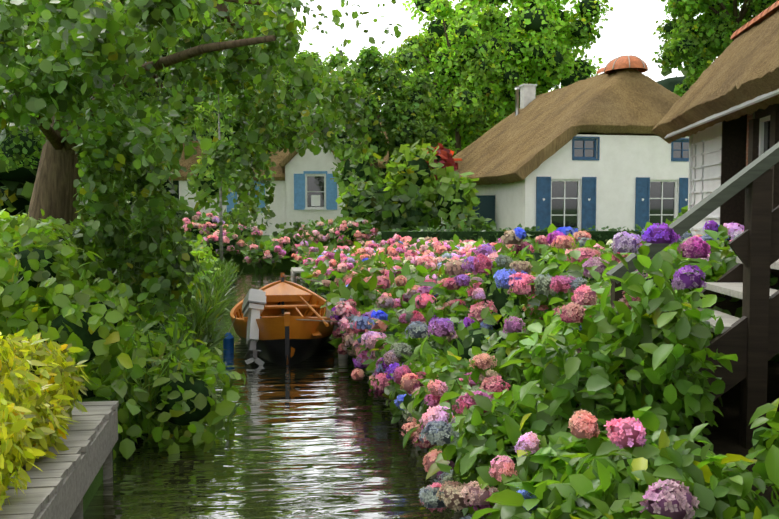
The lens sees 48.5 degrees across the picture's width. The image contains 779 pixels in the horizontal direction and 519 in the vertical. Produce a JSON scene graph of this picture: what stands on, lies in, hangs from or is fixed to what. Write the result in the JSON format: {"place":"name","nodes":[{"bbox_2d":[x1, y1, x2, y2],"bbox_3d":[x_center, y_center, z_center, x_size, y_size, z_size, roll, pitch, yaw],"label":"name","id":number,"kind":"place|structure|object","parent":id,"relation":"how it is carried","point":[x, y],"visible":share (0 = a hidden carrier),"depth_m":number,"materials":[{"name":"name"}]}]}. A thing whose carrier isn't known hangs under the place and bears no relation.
{"place":"outdoors","nodes":[
{"label":"outdoors","id":0,"kind":"place"},
{"bbox_2d":[10,216,433,518],"bbox_3d":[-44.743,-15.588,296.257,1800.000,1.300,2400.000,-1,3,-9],"label":"ground","id":1,"kind":"structure","parent":0,"point":[88,496],"depth_m":8.22,"materials":[{"name":"green plant"}]},
{"bbox_2d":[0,0,42,52],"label":"tree leaves","id":2,"kind":"object","parent":1,"relation":"on","point":[31,24],"visible":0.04,"depth_m":28.30,"materials":[{"name":"green plant"}]},
{"bbox_2d":[0,329,88,510],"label":"shrub","id":3,"kind":"object","parent":1,"relation":"on","point":[32,420],"depth_m":5.01,"materials":[{"name":"yellow plant"}]},
{"bbox_2d":[1,39,168,156],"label":"tree","id":4,"kind":"object","parent":1,"relation":"on","point":[30,150],"depth_m":38.59,"materials":[{"name":"green plant"}]},
{"bbox_2d":[0,11,184,171],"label":"tree","id":5,"kind":"object","parent":1,"relation":"on","point":[17,160],"visible":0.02,"depth_m":38.67,"materials":[{"name":"green plant"}]},
{"bbox_2d":[4,237,211,425],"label":"bank shrubs","id":6,"kind":"object","parent":1,"relation":"on","point":[85,336],"visible":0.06,"depth_m":7.35,"materials":[{"name":"green plant"}]},
{"bbox_2d":[0,209,250,458],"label":"bank shrub leaves","id":7,"kind":"object","parent":1,"relation":"on","point":[68,293],"visible":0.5,"depth_m":7.24,"materials":[{"name":"green plant"}]},
{"bbox_2d":[121,31,224,125],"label":"hazy tree","id":8,"kind":"object","parent":1,"relation":"on","point":[148,94],"depth_m":51.34,"materials":[{"name":"green plant"}]},
{"bbox_2d":[134,22,230,130],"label":"hazy tree leaves","id":9,"kind":"object","parent":1,"relation":"on","point":[194,114],"depth_m":52.14,"materials":[{"name":"green plant"}]},
{"bbox_2d":[122,253,243,446],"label":"reeds","id":10,"kind":"object","parent":1,"relation":"on","point":[208,307],"visible":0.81,"depth_m":11.16,"materials":[{"name":"green plant"}]},
{"bbox_2d":[0,0,402,337],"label":"old tree","id":11,"kind":"object","parent":1,"relation":"on","point":[88,48],"depth_m":9.39,"materials":[{"name":"green plant"}]},
{"bbox_2d":[193,76,238,260],"bbox_3d":[-4.670,-2.720,24.222,1.492,5.568,2.135,-2,4,-35],"label":"young tree","id":12,"kind":"object","parent":1,"relation":"on","point":[222,157],"depth_m":23.98,"materials":[{"name":"green plant"}]},
{"bbox_2d":[159,4,307,134],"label":"hazy tree","id":13,"kind":"object","parent":1,"relation":"on","point":[301,32],"visible":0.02,"depth_m":55.93,"materials":[{"name":"green plant"}]},
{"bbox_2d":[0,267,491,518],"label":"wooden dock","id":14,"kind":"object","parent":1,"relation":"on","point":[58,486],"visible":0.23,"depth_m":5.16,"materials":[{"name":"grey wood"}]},
{"bbox_2d":[169,122,388,234],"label":"cottage","id":15,"kind":"structure","parent":1,"relation":"on","point":[306,190],"depth_m":47.13,"materials":[{"name":"white paint"}]},
{"bbox_2d":[89,110,468,230],"bbox_3d":[-1.337,-3.820,32.332,17.262,6.776,21.152,-1,3,-9],"label":"shrub","id":16,"kind":"object","parent":1,"relation":"on","point":[422,163],"visible":0.1,"depth_m":30.65,"materials":[{"name":"green plant"}]},
{"bbox_2d":[180,210,379,270],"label":"hydrangea leaves","id":17,"kind":"object","parent":1,"relation":"on","point":[249,239],"visible":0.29,"depth_m":28.96,"materials":[{"name":"green plant"}]},
{"bbox_2d":[182,212,377,263],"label":"hydrangea flowers","id":18,"kind":"object","parent":17,"relation":"attached to","point":[358,235],"visible":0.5,"depth_m":28.97,"materials":[{"name":"pink plant"}]},
{"bbox_2d":[281,47,368,133],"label":"tree","id":19,"kind":"object","parent":1,"relation":"on","point":[303,55],"depth_m":58.16,"materials":[{"name":"green plant"}]},
{"bbox_2d":[0,72,688,216],"bbox_3d":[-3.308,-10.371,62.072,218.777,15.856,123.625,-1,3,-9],"label":"tree","id":20,"kind":"object","parent":1,"relation":"on","point":[23,174],"depth_m":79.26,"materials":[{"name":"green plant"}]},
{"bbox_2d":[0,54,689,219],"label":"distant tree line","id":21,"kind":"object","parent":1,"relation":"on","point":[12,188],"visible":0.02,"depth_m":81.87,"materials":[{"name":"green plant"}]},
{"bbox_2d":[315,44,447,177],"bbox_3d":[-0.505,-5.351,39.867,6.093,8.978,5.492,-1,3,-9],"label":"tree","id":22,"kind":"object","parent":1,"relation":"on","point":[385,96],"depth_m":38.84,"materials":[{"name":"green plant"}]},
{"bbox_2d":[77,96,687,242],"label":"shrub leaves","id":23,"kind":"object","parent":1,"relation":"on","point":[402,195],"visible":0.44,"depth_m":30.19,"materials":[{"name":"green plant"}]},
{"bbox_2d":[336,51,437,149],"bbox_3d":[-0.475,-6.829,39.798,5.228,5.483,4.865,-1,3,-9],"label":"tree","id":24,"kind":"object","parent":1,"relation":"on","point":[432,130],"visible":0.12,"depth_m":38.68,"materials":[{"name":"green plant"}]},
{"bbox_2d":[300,262,500,518],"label":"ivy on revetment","id":25,"kind":"object","parent":1,"relation":"on","point":[326,292],"visible":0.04,"depth_m":9.54,"materials":[{"name":"green plant"}]},
{"bbox_2d":[386,0,527,156],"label":"tree","id":26,"kind":"object","parent":1,"relation":"on","point":[462,30],"visible":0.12,"depth_m":47.49,"materials":[{"name":"green plant"}]},
{"bbox_2d":[421,19,499,154],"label":"tree trunk","id":27,"kind":"object","parent":1,"relation":"on","point":[457,140],"visible":0.08,"depth_m":49.60,"materials":[{"name":"brown plant"}]},
{"bbox_2d":[402,0,613,155],"bbox_3d":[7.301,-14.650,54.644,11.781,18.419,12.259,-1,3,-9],"label":"tree","id":28,"kind":"object","parent":1,"relation":"on","point":[535,24],"visible":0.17,"depth_m":52.35,"materials":[{"name":"green plant"}]},
{"bbox_2d":[374,224,643,244],"bbox_3d":[4.645,-0.496,26.256,10.303,1.201,1.119,0,3,-4],"label":"box hedge","id":29,"kind":"object","parent":1,"relation":"on","point":[604,235],"depth_m":25.87,"materials":[{"name":"green plant"}]},
{"bbox_2d":[434,55,688,230],"bbox_3d":[7.564,-4.244,36.627,10.920,7.420,13.358,-1,4,-12],"label":"farmhouse","id":30,"kind":"object","parent":1,"relation":"on","point":[590,152],"visible":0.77,"depth_m":30.62,"materials":[{"name":"white paint"}]},
{"bbox_2d":[575,142,778,448],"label":"outside stair","id":31,"kind":"object","parent":1,"relation":"on","point":[750,338],"visible":0.52,"depth_m":5.39,"materials":[{"name":"brown wood"}]},
{"bbox_2d":[651,0,777,96],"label":"tree","id":32,"kind":"object","parent":1,"relation":"on","point":[683,11],"depth_m":50.00,"materials":[{"name":"green plant"}]},
{"bbox_2d":[83,266,468,518],"bbox_3d":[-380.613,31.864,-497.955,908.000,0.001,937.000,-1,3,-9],"label":"canal water","id":33,"kind":"structure","parent":0,"point":[317,435],"depth_m":6.94,"materials":[{"name":"green liquid"}]},
{"bbox_2d":[223,273,338,365],"bbox_3d":[-1.571,0.825,13.698,1.889,1.125,5.669,0,3,-3],"label":"boat","id":34,"kind":"object","parent":33,"relation":"on","point":[300,330],"visible":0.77,"depth_m":11.51,"materials":[{"name":"brown wood"}]},
{"bbox_2d":[222,0,742,110],"label":"sky","id":35,"kind":"structure","parent":0,"point":[631,25],"materials":[{"name":"white"}]},
{"bbox_2d":[512,360,778,506],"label":"garden soil","id":36,"kind":"structure","parent":0,"point":[723,437],"depth_m":6.07,"materials":[{"name":"brown soil"}]},
{"bbox_2d":[290,234,730,347],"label":"hydrangea flowers","id":37,"kind":"object","parent":36,"relation":"on","point":[358,288],"visible":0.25,"depth_m":14.84,"materials":[{"name":"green plant"}]},
{"bbox_2d":[309,246,778,368],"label":"hydrangea flowers","id":38,"kind":"object","parent":36,"relation":"on","point":[500,300],"visible":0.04,"depth_m":8.34,"materials":[{"name":"pink plant"}]},
{"bbox_2d":[340,222,778,518],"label":"hydrangea leaves","id":39,"kind":"object","parent":36,"relation":"on","point":[554,378],"visible":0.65,"depth_m":4.83,"materials":[{"name":"green plant"}]},
{"bbox_2d":[291,220,743,518],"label":"hydrangea flowers","id":40,"kind":"object","parent":39,"relation":"attached to","point":[675,500],"visible":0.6,"depth_m":6.82,"materials":[{"name":"pink plant"}]},
{"bbox_2d":[664,89,778,246],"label":"barn walls","id":41,"kind":"structure","parent":36,"relation":"on","point":[721,153],"depth_m":13.24,"materials":[{"name":"white wood"}]},
{"bbox_2d":[651,10,778,143],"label":"thatched roof","id":42,"kind":"structure","parent":41,"relation":"on","point":[743,67],"depth_m":11.82,"materials":[{"name":"beige wicker"}]},
{"bbox_2d":[730,0,778,39],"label":"barn ridge tiles","id":43,"kind":"object","parent":42,"relation":"on","point":[767,12],"visible":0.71,"depth_m":13.33,"materials":[{"name":"orange ceramic"}]}
]}

